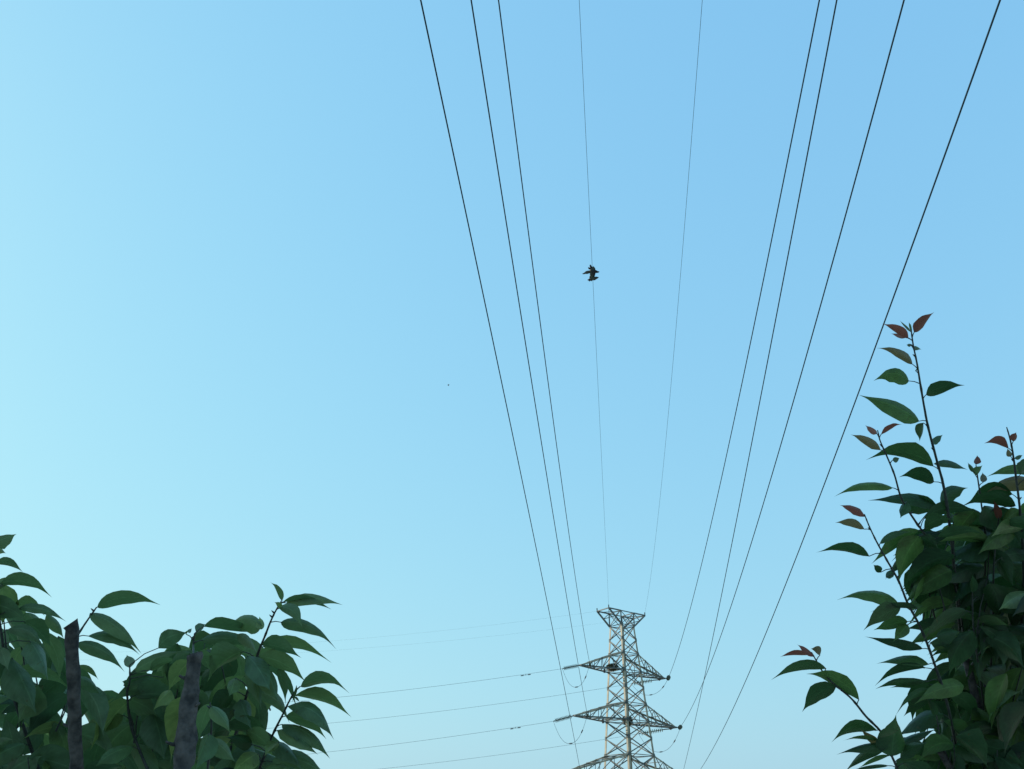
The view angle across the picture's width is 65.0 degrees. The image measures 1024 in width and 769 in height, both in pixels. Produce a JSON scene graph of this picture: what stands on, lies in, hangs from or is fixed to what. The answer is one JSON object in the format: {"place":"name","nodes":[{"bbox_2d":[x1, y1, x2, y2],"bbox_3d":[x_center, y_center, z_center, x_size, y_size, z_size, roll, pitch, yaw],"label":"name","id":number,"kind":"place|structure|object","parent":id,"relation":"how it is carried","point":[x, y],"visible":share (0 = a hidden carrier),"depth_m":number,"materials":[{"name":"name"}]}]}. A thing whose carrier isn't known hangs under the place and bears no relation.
{"place":"outdoors","nodes":[
{"label":"outdoors","id":0,"kind":"place"},
{"bbox_2d":[420,0,579,767],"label":"power line","id":1,"kind":"object","parent":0,"point":[484,301],"visible":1,"depth_m":38.51,"materials":[{"name":"black metal"}]},
{"bbox_2d":[0,0,1023,768],"label":"sky","id":2,"kind":"structure","parent":0,"point":[242,301],"materials":[{"name":"blue"}]},
{"bbox_2d":[684,0,837,766],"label":"cable","id":3,"kind":"object","parent":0,"point":[779,300],"visible":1,"depth_m":23.82,"materials":[{"name":"black metal"}]},
{"bbox_2d":[701,0,1000,767],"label":"power line","id":4,"kind":"object","parent":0,"point":[987,35],"visible":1,"depth_m":34.99,"materials":[{"name":"black metal"}]},
{"label":"ground","id":5,"kind":"structure","parent":0,"visible":0},
{"bbox_2d":[0,534,170,768],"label":"pollarded tree","id":6,"kind":"object","parent":5,"relation":"on","point":[46,736],"visible":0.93,"depth_m":1.58,"materials":[{"name":"green plant"}]},
{"bbox_2d":[89,583,349,768],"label":"pollarded tree","id":7,"kind":"object","parent":5,"relation":"on","point":[200,683],"visible":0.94,"depth_m":1.52,"materials":[{"name":"green plant"}]},
{"bbox_2d":[572,605,677,768],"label":"transmission tower","id":8,"kind":"structure","parent":5,"relation":"on","point":[628,709],"depth_m":140.91,"materials":[{"name":"metal"}]},
{"bbox_2d":[79,611,595,652],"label":"shield wire","id":9,"kind":"object","parent":8,"relation":"attached to","point":[383,636],"visible":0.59,"depth_m":152.25,"materials":[{"name":"grey metal"}]},
{"bbox_2d":[553,715,572,721],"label":"insulator string","id":10,"kind":"object","parent":8,"relation":"attached to","point":[563,718],"visible":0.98,"depth_m":133.48,"materials":[{"name":"ceramic"}]},
{"bbox_2d":[313,721,552,753],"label":"power line","id":11,"kind":"object","parent":10,"relation":"attached to","point":[437,738],"visible":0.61,"depth_m":136.07,"materials":[{"name":"grey metal"}]},
{"bbox_2d":[562,664,577,669],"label":"insulator string","id":12,"kind":"object","parent":8,"relation":"attached to","point":[567,667],"visible":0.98,"depth_m":138.47,"materials":[{"name":"ceramic"}]},
{"bbox_2d":[84,669,557,714],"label":"power line","id":13,"kind":"object","parent":12,"relation":"attached to","point":[441,685],"visible":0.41,"depth_m":141.40,"materials":[{"name":"grey metal"}]},
{"bbox_2d":[579,2,608,603],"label":"shield wire","id":14,"kind":"object","parent":8,"relation":"attached to","point":[591,253],"visible":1,"depth_m":59.17,"materials":[{"name":"grey metal"}]},
{"bbox_2d":[583,265,598,281],"bbox_3d":[6.186,-8.733,62.793,1.110,1.202,0.933,16,-33,-24],"label":"snagged tangle","id":15,"kind":"object","parent":14,"relation":"on","point":[592,271],"visible":1,"depth_m":62.65,"materials":[{"name":"fabric"}]},
{"bbox_2d":[606,663,617,671],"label":"bird nest","id":16,"kind":"object","parent":8,"relation":"on","point":[611,665],"visible":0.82,"depth_m":141.40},
{"bbox_2d":[621,716,632,725],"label":"bird nest","id":17,"kind":"object","parent":8,"relation":"on","point":[630,723],"visible":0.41,"depth_m":138.13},
{"bbox_2d":[631,679,653,684],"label":"insulator string","id":18,"kind":"object","parent":8,"relation":"attached to","point":[651,680],"visible":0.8,"depth_m":148.84,"materials":[{"name":"ceramic"}]},
{"bbox_2d":[277,686,614,727],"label":"power line","id":19,"kind":"object","parent":18,"relation":"attached to","point":[462,708],"visible":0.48,"depth_m":152.84,"materials":[{"name":"grey metal"}]},
{"bbox_2d":[639,728,664,734],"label":"insulator string","id":20,"kind":"object","parent":8,"relation":"attached to","point":[658,730],"visible":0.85,"depth_m":145.69,"materials":[{"name":"ceramic"}]},
{"bbox_2d":[384,734,634,768],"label":"power line","id":21,"kind":"object","parent":20,"relation":"attached to","point":[501,754],"visible":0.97,"depth_m":149.12,"materials":[{"name":"grey metal"}]},
{"bbox_2d":[646,7,701,604],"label":"shield wire","id":22,"kind":"object","parent":8,"relation":"attached to","point":[682,252],"visible":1,"depth_m":59.81,"materials":[{"name":"grey metal"}]},
{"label":"insulator string","id":23,"kind":"object","parent":8,"relation":"attached to","visible":0},
{"bbox_2d":[498,0,589,662],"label":"power line","id":24,"kind":"object","parent":23,"relation":"attached to","point":[533,271],"visible":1,"depth_m":47.26,"materials":[{"name":"black metal"}]},
{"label":"insulator string","id":25,"kind":"object","parent":8,"relation":"attached to","visible":0},
{"bbox_2d":[470,0,586,710],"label":"power line","id":26,"kind":"object","parent":25,"relation":"attached to","point":[516,285],"visible":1,"depth_m":41.77,"materials":[{"name":"black metal"}]},
{"bbox_2d":[773,312,1023,768],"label":"cherry tree","id":27,"kind":"object","parent":5,"relation":"on","point":[963,586],"visible":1,"depth_m":1.66,"materials":[{"name":"green plant"}]},
{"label":"insulator string","id":28,"kind":"object","parent":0,"visible":0},
{"bbox_2d":[669,0,819,675],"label":"power line","id":29,"kind":"object","parent":28,"relation":"attached to","point":[764,274],"visible":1,"depth_m":46.31,"materials":[{"name":"black metal"}]},
{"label":"insulator string","id":30,"kind":"object","parent":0,"visible":0},
{"bbox_2d":[681,0,904,725],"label":"power line","id":31,"kind":"object","parent":30,"relation":"attached to","point":[824,290],"visible":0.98,"depth_m":39.98,"materials":[{"name":"black metal"}]}
]}

